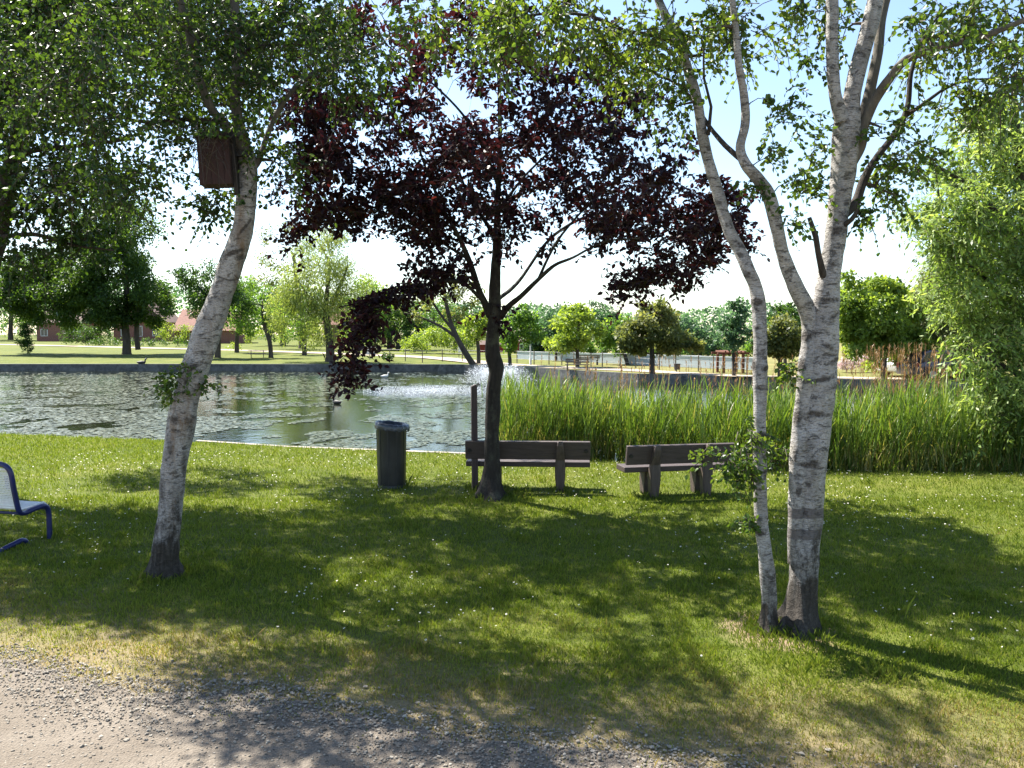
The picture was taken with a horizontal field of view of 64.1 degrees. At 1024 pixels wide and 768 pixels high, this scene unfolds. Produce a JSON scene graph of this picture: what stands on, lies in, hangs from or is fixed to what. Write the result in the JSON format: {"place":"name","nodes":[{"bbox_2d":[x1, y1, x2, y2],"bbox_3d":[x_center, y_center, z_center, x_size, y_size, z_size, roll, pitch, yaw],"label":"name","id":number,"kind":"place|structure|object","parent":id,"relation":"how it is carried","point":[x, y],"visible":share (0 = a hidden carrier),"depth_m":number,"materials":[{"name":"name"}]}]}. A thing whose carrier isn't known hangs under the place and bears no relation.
{"place":"outdoors","nodes":[
{"label":"outdoors","id":0,"kind":"place"},
{"bbox_2d":[0,372,485,450],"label":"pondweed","id":1,"kind":"object","parent":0,"point":[105,417],"visible":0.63,"depth_m":30.58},
{"bbox_2d":[0,659,695,767],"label":"gravel path","id":2,"kind":"structure","parent":0,"point":[154,760],"depth_m":5.05,"materials":[{"name":"grey gravel"}]},
{"bbox_2d":[0,638,965,767],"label":"gravel stones","id":3,"kind":"object","parent":2,"relation":"on","point":[336,704],"visible":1,"depth_m":5.26,"materials":[{"name":"grey gravel"}]},
{"bbox_2d":[0,344,963,379],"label":"sand path","id":4,"kind":"structure","parent":0,"point":[543,366],"depth_m":64.66,"materials":[{"name":"beige sand"}]},
{"bbox_2d":[896,350,976,380],"bbox_3d":[23.717,-1.069,45.265,4.370,1.657,1.870,-1,3,-14],"label":"parked car","id":5,"kind":"object","parent":4,"relation":"on","point":[925,360],"visible":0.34,"depth_m":44.24,"materials":[{"name":"grey metal"}]},
{"bbox_2d":[0,371,967,471],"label":"water","id":6,"kind":"structure","parent":0,"point":[351,414],"depth_m":36.22,"materials":[{"name":"grey liquid"}]},
{"bbox_2d":[331,397,341,403],"bbox_3d":[-7.735,0.730,36.012,0.612,0.371,0.220,2,4,31],"label":"duck","id":7,"kind":"object","parent":6,"relation":"on","point":[336,401],"visible":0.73,"depth_m":35.91},
{"bbox_2d":[360,363,537,395],"bbox_3d":[-3.454,-0.405,46.722,7.923,1.412,13.592,1,4,23],"label":"fountain","id":8,"kind":"object","parent":6,"relation":"on","point":[511,367],"visible":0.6,"depth_m":47.33,"materials":[{"name":"white liquid"}]},
{"bbox_2d":[480,357,1023,471],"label":"reed bed","id":9,"kind":"object","parent":6,"relation":"on","point":[903,438],"visible":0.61,"depth_m":15.99,"materials":[{"name":"green plant"}]},
{"bbox_2d":[539,342,976,470],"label":"dead reeds","id":10,"kind":"object","parent":6,"relation":"on","point":[872,368],"visible":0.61,"depth_m":18.62,"materials":[{"name":"brown plant"}]},
{"bbox_2d":[475,340,505,351],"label":"shed","id":11,"kind":"structure","parent":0,"point":[482,345],"depth_m":99.92,"materials":[{"name":"red paint"}]},
{"bbox_2d":[0,335,1023,767],"bbox_3d":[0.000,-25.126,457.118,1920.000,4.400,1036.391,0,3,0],"label":"ground","id":12,"kind":"structure","parent":0,"point":[82,353],"depth_m":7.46,"materials":[{"name":"green plant"}]},
{"bbox_2d":[14,321,35,353],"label":"clipped bush","id":13,"kind":"object","parent":12,"relation":"on","point":[25,333],"visible":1,"depth_m":89.58,"materials":[{"name":"green plant"}]},
{"bbox_2d":[0,461,51,551],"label":"seat","id":14,"kind":"object","parent":12,"relation":"on","point":[20,507],"visible":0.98,"depth_m":9.63,"materials":[{"name":"blue metal"}]},
{"bbox_2d":[0,248,51,339],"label":"bushy tree","id":15,"kind":"object","parent":12,"relation":"on","point":[11,322],"visible":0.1,"depth_m":155.84,"materials":[{"name":"green plant"}]},
{"bbox_2d":[36,311,99,340],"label":"brick house","id":16,"kind":"structure","parent":12,"relation":"on","point":[50,333],"depth_m":149.74,"materials":[{"name":"brick"}]},
{"bbox_2d":[40,329,47,335],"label":"window","id":17,"kind":"structure","parent":16,"relation":"in","point":[44,332],"depth_m":149.68,"materials":[{"name":"white glass"}]},
{"bbox_2d":[57,321,113,345],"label":"lilac bush","id":18,"kind":"object","parent":12,"relation":"on","point":[90,332],"visible":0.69,"depth_m":124.25,"materials":[{"name":"green plant"}]},
{"bbox_2d":[0,196,177,353],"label":"maple tree","id":19,"kind":"object","parent":12,"relation":"on","point":[89,296],"visible":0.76,"depth_m":89.84,"materials":[{"name":"green plant"}]},
{"bbox_2d":[86,337,188,346],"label":"garden hedge","id":20,"kind":"object","parent":12,"relation":"on","point":[115,342],"visible":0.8,"depth_m":121.50,"materials":[{"name":"green plant"}]},
{"bbox_2d":[113,305,177,340],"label":"white windowed house","id":21,"kind":"structure","parent":12,"relation":"on","point":[144,332],"depth_m":155.73,"materials":[{"name":"brick"}]},
{"bbox_2d":[139,326,142,335],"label":"window","id":22,"kind":"structure","parent":21,"relation":"in","point":[140,327],"depth_m":155.64,"materials":[{"name":"white glass"}]},
{"bbox_2d":[152,328,158,335],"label":"window","id":23,"kind":"structure","parent":21,"relation":"in","point":[153,334],"depth_m":155.68,"materials":[{"name":"white glass"}]},
{"bbox_2d":[0,0,323,328],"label":"leafy tree","id":24,"kind":"object","parent":12,"relation":"on","point":[10,168],"visible":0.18,"depth_m":12.83,"materials":[{"name":"green plant"}]},
{"bbox_2d":[153,322,193,342],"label":"yellow bush","id":25,"kind":"object","parent":12,"relation":"on","point":[164,335],"visible":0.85,"depth_m":137.98,"materials":[{"name":"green plant"}]},
{"bbox_2d":[0,0,420,579],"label":"birch tree","id":26,"kind":"object","parent":12,"relation":"on","point":[193,368],"visible":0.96,"depth_m":7.92,"materials":[{"name":"green plant"}]},
{"bbox_2d":[193,129,248,194],"bbox_3d":[-2.823,-2.161,7.999,0.460,0.600,0.350,-3,4,-7],"label":"nest box","id":27,"kind":"object","parent":26,"relation":"attached to","point":[213,181],"visible":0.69,"depth_m":7.90,"materials":[{"name":"brown wood"}]},
{"bbox_2d":[173,309,249,343],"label":"bungalow","id":28,"kind":"object","parent":12,"relation":"on","point":[227,336],"visible":0.17,"depth_m":140.25,"materials":[{"name":"brick"}]},
{"bbox_2d":[166,257,259,357],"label":"broad tree","id":29,"kind":"object","parent":12,"relation":"on","point":[198,294],"visible":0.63,"depth_m":82.01,"materials":[{"name":"green plant"}]},
{"bbox_2d":[224,325,264,349],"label":"bush","id":30,"kind":"object","parent":12,"relation":"on","point":[255,337],"visible":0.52,"depth_m":103.98,"materials":[{"name":"green plant"}]},
{"bbox_2d":[223,278,273,352],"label":"round tree","id":31,"kind":"object","parent":12,"relation":"on","point":[250,290],"visible":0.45,"depth_m":96.33,"materials":[{"name":"green plant"}]},
{"bbox_2d":[248,350,266,357],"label":"bench","id":32,"kind":"object","parent":12,"relation":"on","point":[251,353],"visible":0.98,"depth_m":82.64,"materials":[{"name":"beige wood"}]},
{"bbox_2d":[236,293,295,357],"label":"young tree","id":33,"kind":"object","parent":12,"relation":"on","point":[260,297],"visible":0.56,"depth_m":82.88,"materials":[{"name":"green plant"}]},
{"bbox_2d":[240,273,318,344],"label":"poplar tree","id":34,"kind":"object","parent":12,"relation":"on","point":[264,335],"visible":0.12,"depth_m":126.28,"materials":[{"name":"green plant"}]},
{"bbox_2d":[249,218,344,348],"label":"silver tree","id":35,"kind":"object","parent":12,"relation":"on","point":[270,282],"visible":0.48,"depth_m":112.18,"materials":[{"name":"green plant"}]},
{"bbox_2d":[276,306,321,354],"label":"lawn tree","id":36,"kind":"object","parent":12,"relation":"on","point":[295,334],"visible":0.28,"depth_m":90.19,"materials":[{"name":"green plant"}]},
{"bbox_2d":[261,227,380,361],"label":"willow tree","id":37,"kind":"object","parent":12,"relation":"on","point":[325,311],"visible":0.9,"depth_m":73.16,"materials":[{"name":"green plant"}]},
{"bbox_2d":[196,440,464,453],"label":"pond kerb","id":38,"kind":"structure","parent":12,"relation":"on","point":[325,447],"depth_m":18.22,"materials":[{"name":"concrete"}]},
{"bbox_2d":[321,308,350,341],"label":"garden house","id":39,"kind":"structure","parent":12,"relation":"on","point":[332,323],"depth_m":149.75,"materials":[{"name":"brick"}]},
{"bbox_2d":[336,273,402,340],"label":"lilac tree","id":40,"kind":"object","parent":12,"relation":"on","point":[367,291],"visible":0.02,"depth_m":121.37,"materials":[{"name":"green plant"}]},
{"bbox_2d":[339,273,423,349],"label":"tree","id":41,"kind":"object","parent":12,"relation":"on","point":[387,337],"visible":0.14,"depth_m":105.97,"materials":[{"name":"green plant"}]},
{"bbox_2d":[381,353,394,359],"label":"ball bush","id":42,"kind":"object","parent":12,"relation":"on","point":[386,356],"visible":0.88,"depth_m":75.31,"materials":[{"name":"green plant"}]},
{"bbox_2d":[374,420,409,488],"bbox_3d":[-1.982,1.158,13.554,0.580,1.108,0.557,0,3,0],"label":"waste bin","id":43,"kind":"object","parent":12,"relation":"on","point":[391,451],"visible":0.99,"depth_m":13.36,"materials":[{"name":"plastic"}]},
{"bbox_2d":[383,300,418,348],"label":"dark conifer","id":44,"kind":"object","parent":12,"relation":"on","point":[405,327],"visible":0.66,"depth_m":103.42,"materials":[{"name":"green plant"}]},
{"bbox_2d":[398,320,475,353],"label":"hedge","id":45,"kind":"object","parent":12,"relation":"on","point":[442,340],"visible":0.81,"depth_m":93.85,"materials":[{"name":"green plant"}]},
{"bbox_2d":[402,294,473,345],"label":"hornbeam tree","id":46,"kind":"object","parent":12,"relation":"on","point":[439,304],"visible":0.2,"depth_m":126.20,"materials":[{"name":"green plant"}]},
{"bbox_2d":[393,273,487,364],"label":"leaning tree","id":47,"kind":"object","parent":12,"relation":"on","point":[455,335],"visible":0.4,"depth_m":67.71,"materials":[{"name":"green plant"}]},
{"bbox_2d":[412,303,486,349],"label":"backdrop tree","id":48,"kind":"object","parent":12,"relation":"on","point":[422,325],"visible":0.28,"depth_m":106.57,"materials":[{"name":"green plant"}]},
{"bbox_2d":[457,307,487,363],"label":"sycamore tree","id":49,"kind":"object","parent":12,"relation":"on","point":[481,324],"visible":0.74,"depth_m":69.41,"materials":[{"name":"green plant"}]},
{"bbox_2d":[471,384,477,489],"bbox_3d":[-0.603,0.963,13.165,0.100,1.923,0.100,-1,3,-9],"label":"wooden post","id":50,"kind":"object","parent":12,"relation":"on","point":[474,433],"visible":0.61,"depth_m":13.10,"materials":[{"name":"brown wood"}]},
{"bbox_2d":[0,364,973,392],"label":"pond wall","id":51,"kind":"structure","parent":12,"relation":"on","point":[603,375],"depth_m":68.66,"materials":[{"name":"stone"}]},
{"bbox_2d":[0,283,1023,341],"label":"distant wood","id":52,"kind":"object","parent":12,"relation":"on","point":[719,313],"visible":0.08,"depth_m":182.99,"materials":[{"name":"green plant"}]},
{"bbox_2d":[258,0,769,501],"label":"copper beech","id":53,"kind":"object","parent":12,"relation":"on","point":[610,216],"visible":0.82,"depth_m":11.78,"materials":[{"name":"purple plant"}]},
{"bbox_2d":[5,449,1022,655],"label":"daisies","id":54,"kind":"object","parent":12,"relation":"on","point":[972,638],"visible":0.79,"depth_m":11.01,"materials":[{"name":"white plant"}]},
{"bbox_2d":[513,336,525,351],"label":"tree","id":55,"kind":"object","parent":12,"relation":"on","point":[519,347],"visible":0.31,"depth_m":95.89,"materials":[{"name":"plant"}]},
{"bbox_2d":[499,303,547,365],"bbox_3d":[0.707,-3.804,64.383,4.372,5.260,3.939,0,3,0],"label":"street tree","id":56,"kind":"object","parent":12,"relation":"on","point":[525,321],"visible":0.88,"depth_m":63.98,"materials":[{"name":"green plant"}]},
{"bbox_2d":[465,440,590,491],"bbox_3d":[0.259,1.343,13.238,2.000,0.915,0.622,0,3,3],"label":"park bench","id":57,"kind":"object","parent":12,"relation":"on","point":[559,456],"visible":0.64,"depth_m":13.04,"materials":[{"name":"brown wood"}]},
{"bbox_2d":[529,328,531,364],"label":"lamp post","id":58,"kind":"object","parent":12,"relation":"on","point":[530,360],"visible":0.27,"depth_m":65.93,"materials":[{"name":"metal"}]},
{"bbox_2d":[522,302,575,351],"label":"grey tree","id":59,"kind":"object","parent":12,"relation":"on","point":[546,325],"visible":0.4,"depth_m":87.34,"materials":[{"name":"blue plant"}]},
{"bbox_2d":[541,336,560,360],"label":"tree","id":60,"kind":"object","parent":12,"relation":"on","point":[551,351],"visible":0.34,"depth_m":73.37,"materials":[{"name":"green plant"}]},
{"bbox_2d":[520,341,593,352],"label":"hedge","id":61,"kind":"object","parent":12,"relation":"on","point":[537,349],"visible":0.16,"depth_m":87.64,"materials":[{"name":"green plant"}]},
{"bbox_2d":[369,349,747,374],"bbox_3d":[1.916,-2.021,65.751,39.716,1.349,4.345,3,5,45],"label":"wire fence","id":62,"kind":"object","parent":12,"relation":"on","point":[561,360],"visible":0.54,"depth_m":64.09,"materials":[{"name":"grey metal"}]},
{"bbox_2d":[543,303,608,366],"bbox_3d":[4.763,-3.666,61.498,4.988,5.209,4.009,0,3,0],"label":"lime tree","id":63,"kind":"object","parent":12,"relation":"on","point":[578,316],"visible":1,"depth_m":60.98,"materials":[{"name":"green plant"}]},
{"bbox_2d":[565,358,589,370],"bbox_3d":[4.591,-1.364,57.423,1.700,0.840,0.485,0,3,8],"label":"park bench","id":64,"kind":"object","parent":12,"relation":"on","point":[580,361],"visible":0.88,"depth_m":57.54,"materials":[{"name":"brown wood"}]},
{"bbox_2d":[579,355,599,364],"bbox_3d":[6.097,-1.905,65.098,1.700,0.840,0.485,0,3,-6],"label":"park bench","id":65,"kind":"object","parent":12,"relation":"on","point":[596,357],"visible":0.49,"depth_m":64.88,"materials":[{"name":"wood"}]},
{"bbox_2d":[585,299,623,337],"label":"tall tree","id":66,"kind":"object","parent":12,"relation":"on","point":[597,315],"visible":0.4,"depth_m":97.12,"materials":[{"name":"green plant"}]},
{"bbox_2d":[593,314,629,364],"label":"green tree","id":67,"kind":"object","parent":12,"relation":"on","point":[610,340],"visible":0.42,"depth_m":65.58,"materials":[{"name":"green plant"}]},
{"bbox_2d":[517,351,752,369],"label":"boundary wall","id":68,"kind":"structure","parent":12,"relation":"on","point":[611,359],"depth_m":64.42,"materials":[{"name":"grey concrete"}]},
{"bbox_2d":[612,296,706,373],"bbox_3d":[9.204,-2.967,51.500,5.776,5.156,3.879,-2,4,-26],"label":"plum tree","id":69,"kind":"object","parent":12,"relation":"on","point":[666,334],"visible":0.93,"depth_m":50.97,"materials":[{"name":"green plant"}]},
{"bbox_2d":[583,338,752,356],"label":"wall hedge","id":70,"kind":"object","parent":12,"relation":"on","point":[748,348],"depth_m":85.00,"materials":[{"name":"green plant"}]},
{"bbox_2d":[616,443,733,497],"bbox_3d":[2.584,1.367,12.831,1.780,0.915,0.622,-1,3,-11],"label":"park bench","id":71,"kind":"object","parent":12,"relation":"on","point":[650,463],"visible":0.71,"depth_m":12.63,"materials":[{"name":"brown wood"}]},
{"bbox_2d":[674,363,679,371],"bbox_3d":[10.854,-1.038,53.792,0.439,0.608,0.439,3,5,45],"label":"litter bin","id":72,"kind":"object","parent":12,"relation":"on","point":[676,365],"visible":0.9,"depth_m":53.62,"materials":[{"name":"grey metal"}]},
{"bbox_2d":[374,0,1023,642],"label":"birch tree","id":73,"kind":"object","parent":12,"relation":"on","point":[508,24],"visible":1,"depth_m":6.71,"materials":[{"name":"green plant"}]},
{"bbox_2d":[678,315,736,355],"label":"wood edge tree","id":74,"kind":"object","parent":12,"relation":"on","point":[702,333],"visible":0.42,"depth_m":76.37,"materials":[{"name":"green plant"}]},
{"bbox_2d":[707,296,752,375],"bbox_3d":[13.243,-2.739,48.877,2.540,5.071,2.594,3,4,40],"label":"slender tree","id":75,"kind":"object","parent":12,"relation":"on","point":[733,323],"visible":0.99,"depth_m":48.62,"materials":[{"name":"green plant"}]},
{"bbox_2d":[711,350,749,372],"bbox_3d":[14.285,-1.468,53.557,2.050,1.455,2.400,0,3,0],"label":"pergola","id":76,"kind":"object","parent":12,"relation":"on","point":[723,352],"visible":0.77,"depth_m":52.72,"materials":[{"name":"brown wood"}]},
{"bbox_2d":[751,312,801,376],"bbox_3d":[15.601,-2.040,47.711,3.159,4.345,3.333,2,4,24],"label":"hawthorn tree","id":77,"kind":"object","parent":12,"relation":"on","point":[780,345],"visible":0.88,"depth_m":46.95,"materials":[{"name":"green plant"}]},
{"bbox_2d":[767,302,800,362],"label":"distant tree","id":78,"kind":"object","parent":12,"relation":"on","point":[789,309],"visible":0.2,"depth_m":66.08,"materials":[{"name":"green plant"}]},
{"bbox_2d":[837,355,867,371],"bbox_3d":[22.285,-1.431,52.970,2.766,1.331,1.537,0,3,0],"label":"flowering bush","id":79,"kind":"object","parent":12,"relation":"on","point":[840,364],"visible":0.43,"depth_m":52.84,"materials":[{"name":"pink plant"}]},
{"bbox_2d":[846,274,906,364],"bbox_3d":[27.247,-4.790,62.476,5.043,7.197,4.658,-3,5,-44],"label":"dark tree","id":80,"kind":"object","parent":12,"relation":"on","point":[900,281],"visible":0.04,"depth_m":62.31,"materials":[{"name":"green plant"}]},
{"bbox_2d":[876,362,895,374],"bbox_3d":[23.932,-1.187,48.763,4.370,1.437,1.870,-1,4,-23],"label":"parked car","id":81,"kind":"object","parent":12,"relation":"on","point":[890,369],"visible":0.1,"depth_m":47.72,"materials":[{"name":"white metal"}]},
{"bbox_2d":[839,267,935,379],"bbox_3d":[20.163,-3.218,44.648,6.206,6.302,4.201,-2,4,-25],"label":"park tree","id":82,"kind":"object","parent":12,"relation":"on","point":[865,322],"visible":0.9,"depth_m":43.88,"materials":[{"name":"green plant"}]},
{"bbox_2d":[887,343,977,365],"bbox_3d":[24.071,-1.605,46.595,5.590,1.983,2.193,0,3,0],"label":"undergrowth bush","id":83,"kind":"object","parent":12,"relation":"on","point":[894,361],"visible":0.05,"depth_m":46.50,"materials":[{"name":"green plant"}]},
{"bbox_2d":[907,229,997,377],"bbox_3d":[24.616,-4.487,45.779,6.151,8.691,4.280,-2,4,-33],"label":"grey willow","id":84,"kind":"object","parent":12,"relation":"on","point":[943,330],"visible":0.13,"depth_m":45.14,"materials":[{"name":"green plant"}]},
{"bbox_2d":[883,92,1023,471],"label":"feathery tree","id":85,"kind":"object","parent":12,"relation":"on","point":[987,229],"visible":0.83,"depth_m":14.83,"materials":[{"name":"green plant"}]},
{"bbox_2d":[943,360,988,380],"bbox_3d":[24.004,-0.708,43.047,2.576,1.237,1.723,0,3,0],"label":"green shrub","id":86,"kind":"object","parent":12,"relation":"on","point":[961,374],"visible":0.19,"depth_m":42.62,"materials":[{"name":"green plant"}]},
{"bbox_2d":[0,0,1023,336],"label":"sky","id":87,"kind":"structure","parent":0,"point":[572,282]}
]}

